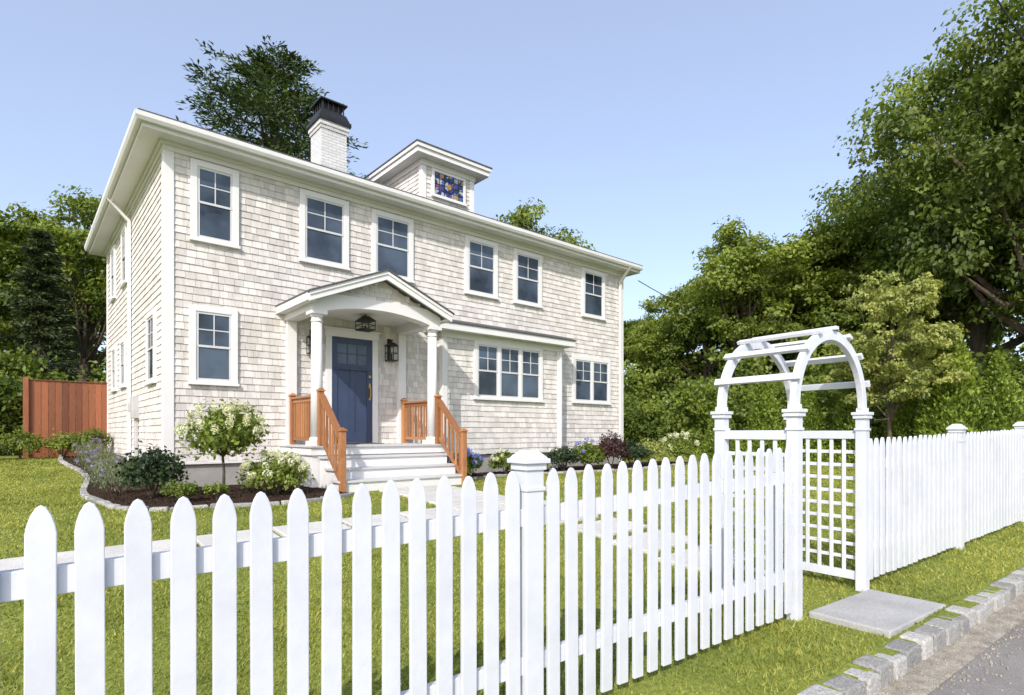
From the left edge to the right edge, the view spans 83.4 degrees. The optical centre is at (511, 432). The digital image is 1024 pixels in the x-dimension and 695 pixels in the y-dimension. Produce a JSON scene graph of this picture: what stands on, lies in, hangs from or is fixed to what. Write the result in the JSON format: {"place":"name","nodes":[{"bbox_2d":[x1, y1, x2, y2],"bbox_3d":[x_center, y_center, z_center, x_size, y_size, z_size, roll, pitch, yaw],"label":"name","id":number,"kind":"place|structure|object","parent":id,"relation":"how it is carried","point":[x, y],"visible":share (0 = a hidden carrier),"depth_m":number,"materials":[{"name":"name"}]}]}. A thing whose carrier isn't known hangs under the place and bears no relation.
{"place":"outdoors","nodes":[
{"label":"outdoors","id":0,"kind":"place"},
{"bbox_2d":[479,346,537,397],"bbox_3d":[-0.065,-1.488,14.255,1.940,1.155,0.034,0,0,-41],"label":"window glass","id":1,"kind":"object","parent":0,"point":[487,383],"visible":1,"depth_m":14.21,"materials":[{"name":"glass"}]},
{"bbox_2d":[0,434,1023,694],"bbox_3d":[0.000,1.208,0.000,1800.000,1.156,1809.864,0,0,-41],"label":"ground","id":2,"kind":"structure","parent":0,"point":[616,688],"depth_m":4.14,"materials":[{"name":"plant"}]},
{"bbox_2d":[0,211,31,349],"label":"maple tree","id":3,"kind":"object","parent":2,"relation":"on","point":[4,261],"visible":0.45,"depth_m":22.57,"materials":[{"name":"green plant"}]},
{"bbox_2d":[0,428,45,458],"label":"perennial plant","id":4,"kind":"object","parent":2,"relation":"on","point":[13,441],"visible":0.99,"depth_m":13.82,"materials":[{"name":"green plant"}]},
{"bbox_2d":[0,365,62,452],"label":"understory shrubs","id":5,"kind":"object","parent":2,"relation":"on","point":[9,393],"visible":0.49,"depth_m":15.88,"materials":[{"name":"green plant"}]},
{"bbox_2d":[0,229,101,448],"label":"spruce tree","id":6,"kind":"object","parent":2,"relation":"on","point":[40,277],"visible":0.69,"depth_m":20.32,"materials":[{"name":"green plant"}]},
{"bbox_2d":[0,184,105,382],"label":"maple tree","id":7,"kind":"object","parent":2,"relation":"on","point":[70,241],"visible":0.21,"depth_m":23.27,"materials":[{"name":"green plant"}]},
{"bbox_2d":[0,342,105,452],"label":"understory shrubs","id":8,"kind":"object","parent":2,"relation":"on","point":[10,364],"visible":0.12,"depth_m":18.46,"materials":[{"name":"green plant"}]},
{"bbox_2d":[0,221,105,381],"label":"maple tree","id":9,"kind":"object","parent":2,"relation":"on","point":[14,245],"visible":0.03,"depth_m":28.73,"materials":[{"name":"green plant"}]},
{"bbox_2d":[23,377,108,457],"bbox_3d":[-13.302,-0.290,17.093,1.919,2.280,4.981,0,0,-41],"label":"stained board fence","id":10,"kind":"object","parent":2,"relation":"on","point":[48,406],"visible":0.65,"depth_m":15.12,"materials":[{"name":"wood"}]},
{"bbox_2d":[174,35,367,177],"bbox_3d":[-14.167,-10.276,34.576,16.051,23.193,17.602,0,0,9],"label":"white pine tree","id":11,"kind":"object","parent":2,"relation":"on","point":[264,80],"visible":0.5,"depth_m":31.89,"materials":[{"name":"green plant"}]},
{"bbox_2d":[276,271,452,445],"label":"porch trim","id":12,"kind":"structure","parent":2,"relation":"on","point":[405,320],"depth_m":11.12,"materials":[{"name":"wood"}]},
{"bbox_2d":[332,336,371,442],"bbox_3d":[-3.332,-0.885,12.002,0.900,2.170,0.075,0,0,-41],"label":"front door","id":13,"kind":"structure","parent":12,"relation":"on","point":[352,406],"depth_m":12.01,"materials":[{"name":"blue paint"}]},
{"bbox_2d":[337,343,366,365],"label":"door glass","id":14,"kind":"object","parent":13,"relation":"attached to","point":[352,349],"visible":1,"depth_m":11.99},
{"bbox_2d":[275,269,454,314],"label":"porch roof","id":15,"kind":"structure","parent":12,"relation":"on","point":[453,313],"depth_m":10.60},
{"bbox_2d":[337,282,419,307],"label":"gable shingles","id":16,"kind":"object","parent":12,"relation":"attached to","point":[380,291],"visible":0.94,"depth_m":10.93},
{"bbox_2d":[110,452,619,486],"bbox_3d":[-3.722,1.035,16.708,12.260,1.030,8.360,0,0,-41],"label":"foundation","id":17,"kind":"object","parent":2,"relation":"on","point":[202,474],"depth_m":10.49,"materials":[{"name":"concrete"}]},
{"bbox_2d":[112,190,572,461],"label":"house wall","id":18,"kind":"structure","parent":17,"relation":"on","point":[240,358],"depth_m":10.64,"materials":[{"name":"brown wood"}]},
{"bbox_2d":[128,396,139,456],"bbox_3d":[-7.952,-0.100,12.059,0.140,1.300,0.850,0,0,-41],"label":"meter box","id":19,"kind":"object","parent":18,"relation":"attached to","point":[133,407],"visible":0.82,"depth_m":11.79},
{"bbox_2d":[108,158,160,456],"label":"side shingles","id":20,"kind":"object","parent":18,"relation":"attached to","point":[145,217],"visible":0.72,"depth_m":11.64,"materials":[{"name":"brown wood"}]},
{"bbox_2d":[144,308,156,385],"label":"window casing","id":21,"kind":"object","parent":18,"relation":"attached to","point":[151,312],"depth_m":10.33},
{"bbox_2d":[188,304,239,386],"bbox_3d":[-5.323,-1.550,10.276,0.830,1.400,0.085,0,0,-41],"label":"window casing","id":22,"kind":"object","parent":18,"relation":"attached to","point":[193,308],"depth_m":10.20,"materials":[{"name":"wood"}]},
{"bbox_2d":[196,311,231,381],"bbox_3d":[-5.335,-1.538,10.290,0.580,1.215,0.048,0,0,-41],"label":"window sash","id":23,"kind":"object","parent":22,"relation":"in","point":[198,345],"depth_m":10.28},
{"bbox_2d":[199,314,228,379],"bbox_3d":[-5.340,-1.538,10.296,0.500,1.135,0.034,0,0,-41],"label":"window glass","id":24,"kind":"object","parent":23,"relation":"in","point":[213,363],"visible":1,"depth_m":10.28,"materials":[{"name":"glass"}]},
{"bbox_2d":[298,188,350,270],"bbox_3d":[-3.775,-4.085,11.613,1.060,1.430,0.085,0,0,-41],"label":"window casing","id":25,"kind":"object","parent":18,"relation":"attached to","point":[302,194],"depth_m":11.52,"materials":[{"name":"wood"}]},
{"bbox_2d":[305,195,343,265],"bbox_3d":[-3.787,-4.072,11.627,0.810,1.245,0.048,0,0,-41],"label":"window sash","id":26,"kind":"object","parent":25,"relation":"in","point":[324,216],"depth_m":11.61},
{"bbox_2d":[307,198,341,263],"bbox_3d":[-3.792,-4.072,11.632,0.730,1.165,0.034,0,0,-41],"label":"window glass","id":27,"kind":"object","parent":26,"relation":"in","point":[324,246],"visible":1,"depth_m":11.61,"materials":[{"name":"glass"}]},
{"bbox_2d":[89,121,639,464],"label":"white trim","id":28,"kind":"structure","parent":18,"relation":"attached to","point":[152,144],"depth_m":10.95,"materials":[{"name":"paint"}]},
{"bbox_2d":[84,108,642,460],"bbox_3d":[-3.871,-2.145,16.795,13.232,5.990,8.914,0,0,-41],"label":"gutter","id":29,"kind":"object","parent":28,"relation":"attached to","point":[138,117],"visible":0.95,"depth_m":12.37,"materials":[{"name":"white paint"}]},
{"bbox_2d":[138,108,642,265],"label":"hip roof","id":30,"kind":"structure","parent":28,"relation":"on","point":[364,178],"depth_m":11.54,"materials":[{"name":"concrete"}]},
{"bbox_2d":[308,118,348,172],"bbox_3d":[-4.656,-6.735,14.607,0.760,1.970,0.760,0,0,-41],"label":"chimney","id":31,"kind":"object","parent":30,"relation":"on","point":[328,143],"visible":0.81,"depth_m":14.35,"materials":[{"name":"white brick"}]},
{"bbox_2d":[306,96,350,129],"bbox_3d":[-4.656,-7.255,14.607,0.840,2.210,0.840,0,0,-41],"label":"chimney cap","id":32,"kind":"object","parent":31,"relation":"on","point":[325,108],"visible":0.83,"depth_m":14.38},
{"bbox_2d":[365,140,491,212],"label":"dormer trim","id":33,"kind":"structure","parent":30,"relation":"on","point":[415,155],"depth_m":14.56,"materials":[{"name":"wood"}]},
{"bbox_2d":[390,167,418,194],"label":"dormer side shingles","id":34,"kind":"object","parent":33,"relation":"attached to","point":[409,182],"visible":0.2,"depth_m":14.60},
{"bbox_2d":[426,166,469,210],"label":"dormer shingles","id":35,"kind":"object","parent":33,"relation":"attached to","point":[429,183],"visible":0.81,"depth_m":14.54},
{"bbox_2d":[435,172,462,201],"bbox_3d":[-1.617,-6.265,14.691,0.890,0.570,0.025,0,0,-41],"label":"stained glass window","id":36,"kind":"structure","parent":33,"relation":"attached to","point":[452,181],"depth_m":14.69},
{"bbox_2d":[371,208,414,283],"bbox_3d":[-2.610,-4.085,12.619,1.060,1.430,0.085,0,0,-41],"label":"window casing","id":37,"kind":"object","parent":18,"relation":"attached to","point":[375,213],"depth_m":12.52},
{"bbox_2d":[377,215,408,278],"bbox_3d":[-2.622,-4.072,12.633,0.810,1.245,0.048,0,0,-41],"label":"window sash","id":38,"kind":"object","parent":37,"relation":"in","point":[397,248],"depth_m":12.71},
{"bbox_2d":[378,217,406,276],"bbox_3d":[-2.626,-4.072,12.638,0.730,1.165,0.034,0,0,-41],"label":"window glass","id":39,"kind":"object","parent":38,"relation":"in","point":[393,260],"visible":0.96,"depth_m":12.62,"materials":[{"name":"glass"}]},
{"bbox_2d":[174,152,619,461],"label":"front shingles","id":40,"kind":"object","parent":18,"relation":"attached to","point":[275,267],"visible":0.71,"depth_m":11.31,"materials":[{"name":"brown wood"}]},
{"bbox_2d":[189,158,240,249],"bbox_3d":[-5.308,-4.085,10.289,0.830,1.430,0.085,0,0,-41],"label":"window casing","id":41,"kind":"object","parent":40,"relation":"attached to","point":[194,163],"depth_m":10.22,"materials":[{"name":"wood"}]},
{"bbox_2d":[197,166,232,242],"bbox_3d":[-5.320,-4.072,10.303,0.580,1.245,0.048,0,0,-41],"label":"window sash","id":42,"kind":"object","parent":41,"relation":"in","point":[215,204],"depth_m":10.29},
{"bbox_2d":[200,169,229,240],"bbox_3d":[-5.325,-4.072,10.309,0.500,1.165,0.034,0,0,-41],"label":"window glass","id":43,"kind":"object","parent":42,"relation":"in","point":[214,222],"visible":1,"depth_m":10.29,"materials":[{"name":"glass"}]},
{"bbox_2d":[323,325,380,443],"bbox_3d":[-3.324,-0.970,11.992,1.260,2.380,0.100,0,0,-41],"label":"door trim","id":44,"kind":"structure","parent":40,"relation":"attached to","point":[331,331],"depth_m":12.00,"materials":[{"name":"wood"}]},
{"bbox_2d":[464,234,498,299],"bbox_3d":[-0.747,-4.085,14.226,1.060,1.430,0.085,0,0,-41],"label":"window casing","id":45,"kind":"object","parent":40,"relation":"attached to","point":[467,238],"depth_m":14.09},
{"bbox_2d":[469,240,494,295],"bbox_3d":[-0.759,-4.072,14.240,0.810,1.245,0.048,0,0,-41],"label":"window sash","id":46,"kind":"object","parent":45,"relation":"in","point":[493,247],"depth_m":14.22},
{"bbox_2d":[470,242,492,293],"bbox_3d":[-0.764,-4.072,14.245,0.730,1.165,0.034,0,0,-41],"label":"window glass","id":47,"kind":"object","parent":46,"relation":"in","point":[481,280],"visible":1,"depth_m":14.24,"materials":[{"name":"glass"}]},
{"bbox_2d":[513,248,543,308],"bbox_3d":[0.430,-4.085,15.242,1.050,1.430,0.085,0,0,-41],"label":"window casing","id":48,"kind":"object","parent":18,"relation":"attached to","point":[527,253],"depth_m":15.12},
{"bbox_2d":[518,255,537,302],"bbox_3d":[0.413,-4.072,15.262,0.720,1.165,0.034,0,0,-41],"label":"window glass","id":49,"kind":"object","parent":48,"relation":"in","point":[527,290],"visible":1,"depth_m":15.24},
{"bbox_2d":[571,355,611,404],"bbox_3d":[2.356,-1.530,16.905,1.700,1.360,0.085,0,0,-41],"label":"window casing","id":50,"kind":"object","parent":18,"relation":"attached to","point":[574,358],"depth_m":16.88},
{"bbox_2d":[576,359,607,401],"bbox_3d":[2.344,-1.518,16.919,1.450,1.175,0.048,0,0,-41],"label":"window sash","id":51,"kind":"object","parent":50,"relation":"in","point":[600,363],"depth_m":16.94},
{"bbox_2d":[576,361,606,400],"bbox_3d":[2.340,-1.518,16.925,1.370,1.095,0.034,0,0,-41],"label":"window glass","id":52,"kind":"object","parent":51,"relation":"in","point":[583,390],"visible":1,"depth_m":16.84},
{"bbox_2d":[581,267,605,320],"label":"window casing","id":53,"kind":"object","parent":18,"relation":"attached to","point":[583,270],"depth_m":16.71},
{"bbox_2d":[585,273,601,315],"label":"window glass","id":54,"kind":"object","parent":53,"relation":"in","point":[592,304],"visible":1,"depth_m":16.96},
{"bbox_2d":[423,322,574,455],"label":"bay trim","id":55,"kind":"structure","parent":17,"relation":"on","point":[463,331],"depth_m":13.69,"materials":[{"name":"wood"}]},
{"bbox_2d":[448,338,556,453],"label":"bay shingles","id":56,"kind":"object","parent":55,"relation":"attached to","point":[491,426],"visible":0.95,"depth_m":14.01,"materials":[{"name":"wood"}]},
{"bbox_2d":[473,339,543,402],"bbox_3d":[-0.048,-1.500,14.235,2.270,1.420,0.085,0,0,-41],"label":"window casing","id":57,"kind":"object","parent":55,"relation":"attached to","point":[476,342],"depth_m":14.02,"materials":[{"name":"wood"}]},
{"bbox_2d":[451,319,576,341],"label":"bay roof","id":58,"kind":"structure","parent":55,"relation":"on","point":[503,328],"depth_m":14.05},
{"bbox_2d":[281,446,460,492],"bbox_3d":[-2.621,0.752,11.086,2.800,0.995,2.350,0,0,-41],"label":"porch base","id":59,"kind":"object","parent":2,"relation":"on","point":[322,477],"visible":0.36,"depth_m":10.39,"materials":[{"name":"wood"}]},
{"bbox_2d":[279,443,461,483],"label":"porch deck","id":60,"kind":"structure","parent":59,"relation":"on","point":[386,467],"depth_m":10.48,"materials":[{"name":"wood"}]},
{"bbox_2d":[0,485,744,571],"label":"stone paver walk","id":61,"kind":"structure","parent":2,"relation":"on","point":[118,550],"depth_m":6.49,"materials":[{"name":"stone"}]},
{"bbox_2d":[63,455,687,506],"bbox_3d":[-2.235,0.786,15.904,15.800,0.372,10.600,0,0,-41],"label":"mulch bed","id":62,"kind":"object","parent":2,"relation":"on","point":[92,489],"visible":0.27,"depth_m":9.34,"materials":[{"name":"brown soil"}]},
{"bbox_2d":[39,428,81,456],"bbox_3d":[-11.234,0.278,14.432,1.004,0.792,0.963,0,0,11],"label":"perennial plant","id":63,"kind":"object","parent":62,"relation":"on","point":[57,445],"visible":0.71,"depth_m":14.26,"materials":[{"name":"green plant"}]},
{"bbox_2d":[61,426,113,452],"bbox_3d":[-10.683,0.254,14.585,0.985,0.853,1.026,0,0,20],"label":"perennial plant","id":64,"kind":"object","parent":62,"relation":"on","point":[88,435],"visible":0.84,"depth_m":14.44,"materials":[{"name":"green plant"}]},
{"bbox_2d":[78,457,121,487],"bbox_3d":[-6.896,0.705,9.947,0.909,0.594,0.964,0,0,-1],"label":"catmint plant","id":65,"kind":"object","parent":62,"relation":"on","point":[93,466],"visible":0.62,"depth_m":9.75,"materials":[{"name":"green plant"}]},
{"bbox_2d":[90,465,143,492],"bbox_3d":[-6.225,0.763,9.175,0.908,0.508,0.898,0,0,33],"label":"catmint plant","id":66,"kind":"object","parent":62,"relation":"on","point":[113,482],"visible":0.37,"depth_m":9.08,"materials":[{"name":"green plant"}]},
{"bbox_2d":[111,440,189,497],"bbox_3d":[-5.300,0.560,8.459,0.988,0.910,1.110,0,0,-41],"label":"rhododendron bush","id":67,"kind":"object","parent":62,"relation":"on","point":[149,468],"visible":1,"depth_m":8.23,"materials":[{"name":"green plant"}]},
{"bbox_2d":[158,477,200,498],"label":"boxwood bush","id":68,"kind":"object","parent":62,"relation":"on","point":[177,490],"visible":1,"depth_m":7.86,"materials":[{"name":"green plant"}]},
{"bbox_2d":[173,399,269,494],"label":"hydrangea tree","id":69,"kind":"object","parent":62,"relation":"on","point":[215,435],"visible":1,"depth_m":8.52,"materials":[{"name":"green plant"}]},
{"bbox_2d":[235,448,314,494],"bbox_3d":[-3.619,0.618,8.884,1.055,0.796,1.171,0,0,-41],"label":"hydrangea bush","id":70,"kind":"object","parent":62,"relation":"on","point":[286,471],"visible":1,"depth_m":8.73,"materials":[{"name":"green plant"}]},
{"bbox_2d":[447,446,482,475],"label":"hydrangea bush","id":71,"kind":"object","parent":62,"relation":"on","point":[474,461],"visible":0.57,"depth_m":12.09,"materials":[{"name":"blue plant"}]},
{"bbox_2d":[487,447,514,473],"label":"hydrangea bush","id":72,"kind":"object","parent":62,"relation":"on","point":[498,460],"visible":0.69,"depth_m":13.18,"materials":[{"name":"green plant"}]},
{"bbox_2d":[545,442,582,470],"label":"rhododendron bush","id":73,"kind":"object","parent":62,"relation":"on","point":[560,455],"visible":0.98,"depth_m":14.39,"materials":[{"name":"green plant"}]},
{"bbox_2d":[571,437,608,466],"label":"hydrangea bush","id":74,"kind":"object","parent":62,"relation":"on","point":[590,453],"visible":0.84,"depth_m":14.83,"materials":[{"name":"green plant"}]},
{"bbox_2d":[595,430,632,467],"bbox_3d":[2.653,0.460,15.757,1.073,1.109,1.191,0,0,-41],"label":"barberry bush","id":75,"kind":"object","parent":62,"relation":"on","point":[612,450],"visible":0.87,"depth_m":15.63,"materials":[{"name":"red plant"}]},
{"bbox_2d":[615,438,653,466],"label":"rhododendron bush","id":76,"kind":"object","parent":62,"relation":"on","point":[639,451],"visible":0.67,"depth_m":16.05,"materials":[{"name":"green plant"}]},
{"bbox_2d":[638,437,675,461],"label":"euonymus bush","id":77,"kind":"object","parent":62,"relation":"on","point":[658,451],"visible":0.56,"depth_m":16.57,"materials":[{"name":"green plant"}]},
{"bbox_2d":[660,431,704,459],"bbox_3d":[5.173,0.471,17.569,1.308,1.090,1.359,0,0,-41],"label":"hydrangea bush","id":78,"kind":"object","parent":62,"relation":"on","point":[680,447],"visible":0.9,"depth_m":17.38,"materials":[{"name":"green plant"}]},
{"bbox_2d":[288,388,467,491],"bbox_3d":[-2.572,0.090,11.030,2.570,1.760,2.350,0,0,-41],"label":"cedar railing","id":79,"kind":"object","parent":2,"relation":"on","point":[300,413],"visible":0.92,"depth_m":10.94,"materials":[{"name":"brown wood"}]},
{"bbox_2d":[58,456,699,511],"bbox_3d":[-1.863,0.814,12.255,17.910,0.474,8.652,0,0,-12],"label":"stone bed edging","id":80,"kind":"object","parent":2,"relation":"on","point":[85,494],"visible":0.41,"depth_m":8.33,"materials":[{"name":"stone"}]},
{"bbox_2d":[0,446,791,694],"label":"white picket fence","id":81,"kind":"object","parent":2,"relation":"on","point":[40,581],"visible":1,"depth_m":2.46,"materials":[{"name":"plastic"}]},
{"bbox_2d":[496,197,597,250],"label":"deciduous tree","id":82,"kind":"object","parent":2,"relation":"on","point":[523,215],"visible":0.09,"depth_m":29.88,"materials":[{"name":"green plant"}]},
{"bbox_2d":[624,312,696,441],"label":"maple tree","id":83,"kind":"object","parent":2,"relation":"on","point":[629,355],"visible":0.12,"depth_m":35.99,"materials":[{"name":"green plant"}]},
{"bbox_2d":[624,286,718,397],"bbox_3d":[9.216,-3.566,32.966,6.535,8.961,6.909,0,0,30],"label":"maple tree","id":84,"kind":"object","parent":2,"relation":"on","point":[651,332],"visible":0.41,"depth_m":31.90,"materials":[{"name":"green plant"}]},
{"bbox_2d":[652,283,751,391],"bbox_3d":[10.404,-3.438,30.047,5.118,8.988,5.522,0,0,-26],"label":"maple tree","id":85,"kind":"object","parent":2,"relation":"on","point":[669,352],"visible":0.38,"depth_m":29.88,"materials":[{"name":"green plant"}]},
{"bbox_2d":[699,395,742,460],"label":"arborvitae","id":86,"kind":"object","parent":2,"relation":"on","point":[709,451],"visible":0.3,"depth_m":20.25,"materials":[{"name":"green plant"}]},
{"bbox_2d":[658,215,835,424],"bbox_3d":[11.735,-4.490,28.053,8.419,11.494,7.963,0,0,-2],"label":"maple tree","id":87,"kind":"object","parent":2,"relation":"on","point":[740,258],"visible":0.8,"depth_m":26.30,"materials":[{"name":"green plant"}]},
{"bbox_2d":[740,374,785,461],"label":"arborvitae","id":88,"kind":"object","parent":2,"relation":"on","point":[762,401],"visible":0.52,"depth_m":19.35,"materials":[{"name":"green plant"}]},
{"bbox_2d":[710,326,873,621],"bbox_3d":[2.324,0.305,4.752,1.228,2.274,0.728,0,0,-36],"label":"garden arbor","id":89,"kind":"object","parent":2,"relation":"on","point":[793,434],"visible":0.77,"depth_m":4.77,"materials":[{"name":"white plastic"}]},
{"bbox_2d":[724,226,885,397],"bbox_3d":[14.617,-4.171,28.764,8.070,11.062,7.480,0,0,-45],"label":"maple tree","id":90,"kind":"object","parent":2,"relation":"on","point":[843,317],"visible":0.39,"depth_m":26.34,"materials":[{"name":"green plant"}]},
{"bbox_2d":[785,382,828,461],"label":"arborvitae","id":91,"kind":"object","parent":2,"relation":"on","point":[808,400],"visible":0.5,"depth_m":18.79,"materials":[{"name":"green plant"}]},
{"bbox_2d":[624,371,1023,454],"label":"understory shrubs","id":92,"kind":"object","parent":2,"relation":"on","point":[645,418],"visible":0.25,"depth_m":24.17,"materials":[{"name":"green plant"}]},
{"bbox_2d":[624,339,1023,445],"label":"understory shrubs","id":93,"kind":"object","parent":2,"relation":"on","point":[753,364],"visible":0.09,"depth_m":25.93,"materials":[{"name":"green plant"}]},
{"bbox_2d":[823,375,879,462],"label":"arborvitae","id":94,"kind":"object","parent":2,"relation":"on","point":[841,420],"visible":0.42,"depth_m":18.36,"materials":[{"name":"green plant"}]},
{"bbox_2d":[770,220,943,363],"bbox_3d":[17.206,-5.043,29.536,9.376,12.858,9.913,0,0,33],"label":"maple tree","id":95,"kind":"object","parent":2,"relation":"on","point":[810,300],"visible":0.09,"depth_m":27.02,"materials":[{"name":"green plant"}]},
{"bbox_2d":[809,589,945,637],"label":"bluestone slab","id":96,"kind":"structure","parent":2,"relation":"on","point":[888,615],"depth_m":4.22,"materials":[{"name":"stone"}]},
{"bbox_2d":[818,269,971,445],"bbox_3d":[11.090,-1.803,16.624,3.695,6.021,3.511,0,0,19],"label":"young ornamental tree","id":97,"kind":"object","parent":2,"relation":"on","point":[916,347],"visible":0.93,"depth_m":16.15,"materials":[{"name":"green plant"}]},
{"bbox_2d":[883,394,926,456],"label":"arborvitae","id":98,"kind":"object","parent":2,"relation":"on","point":[904,411],"visible":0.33,"depth_m":17.67,"materials":[{"name":"green plant"}]},
{"bbox_2d":[797,567,1023,694],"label":"granite kerb","id":99,"kind":"structure","parent":2,"relation":"on","point":[929,640],"depth_m":3.72,"materials":[{"name":"stone"}]},
{"bbox_2d":[802,141,1023,397],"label":"oak tree","id":100,"kind":"object","parent":2,"relation":"on","point":[861,233],"visible":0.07,"depth_m":26.00,"materials":[{"name":"green plant"}]},
{"bbox_2d":[809,0,1023,386],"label":"oak tree","id":101,"kind":"object","parent":2,"relation":"on","point":[981,335],"visible":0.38,"depth_m":22.63,"materials":[{"name":"green plant"}]},
{"bbox_2d":[847,0,1023,338],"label":"oak tree","id":102,"kind":"object","parent":2,"relation":"on","point":[973,264],"visible":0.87,"depth_m":19.82,"materials":[{"name":"green plant"}]},
{"bbox_2d":[870,422,1023,579],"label":"white picket fence","id":103,"kind":"object","parent":2,"relation":"on","point":[957,486],"visible":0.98,"depth_m":5.83,"materials":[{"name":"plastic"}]},
{"bbox_2d":[913,330,1000,439],"bbox_3d":[12.538,-0.944,16.387,2.478,4.061,2.579,0,0,37],"label":"arborvitae","id":104,"kind":"object","parent":2,"relation":"on","point":[966,409],"visible":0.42,"depth_m":16.04,"materials":[{"name":"green plant"}]},
{"bbox_2d":[926,48,1023,340],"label":"oak tree","id":105,"kind":"object","parent":2,"relation":"on","point":[975,302],"visible":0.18,"depth_m":20.41,"materials":[{"name":"green plant"}]},
{"bbox_2d":[970,350,1023,432],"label":"arborvitae","id":106,"kind":"object","parent":2,"relation":"on","point":[998,378],"visible":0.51,"depth_m":15.86,"materials":[{"name":"green plant"}]},
{"bbox_2d":[0,0,1023,421],"label":"sky","id":107,"kind":"structure","parent":0,"point":[639,126],"materials":[{"name":"blue"}]},
{"bbox_2d":[928,620,1023,694],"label":"road","id":108,"kind":"structure","parent":0,"point":[1013,675],"depth_m":3.49,"materials":[{"name":"asphalt"}]},
{"bbox_2d":[876,592,1023,694],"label":"gutter gravel","id":109,"kind":"structure","parent":108,"relation":"on","point":[913,680],"depth_m":3.75,"materials":[{"name":"gravel"}]},
{"bbox_2d":[882,596,1023,694],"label":"gutter pebbles","id":110,"kind":"object","parent":109,"relation":"on","point":[991,662],"visible":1,"depth_m":3.68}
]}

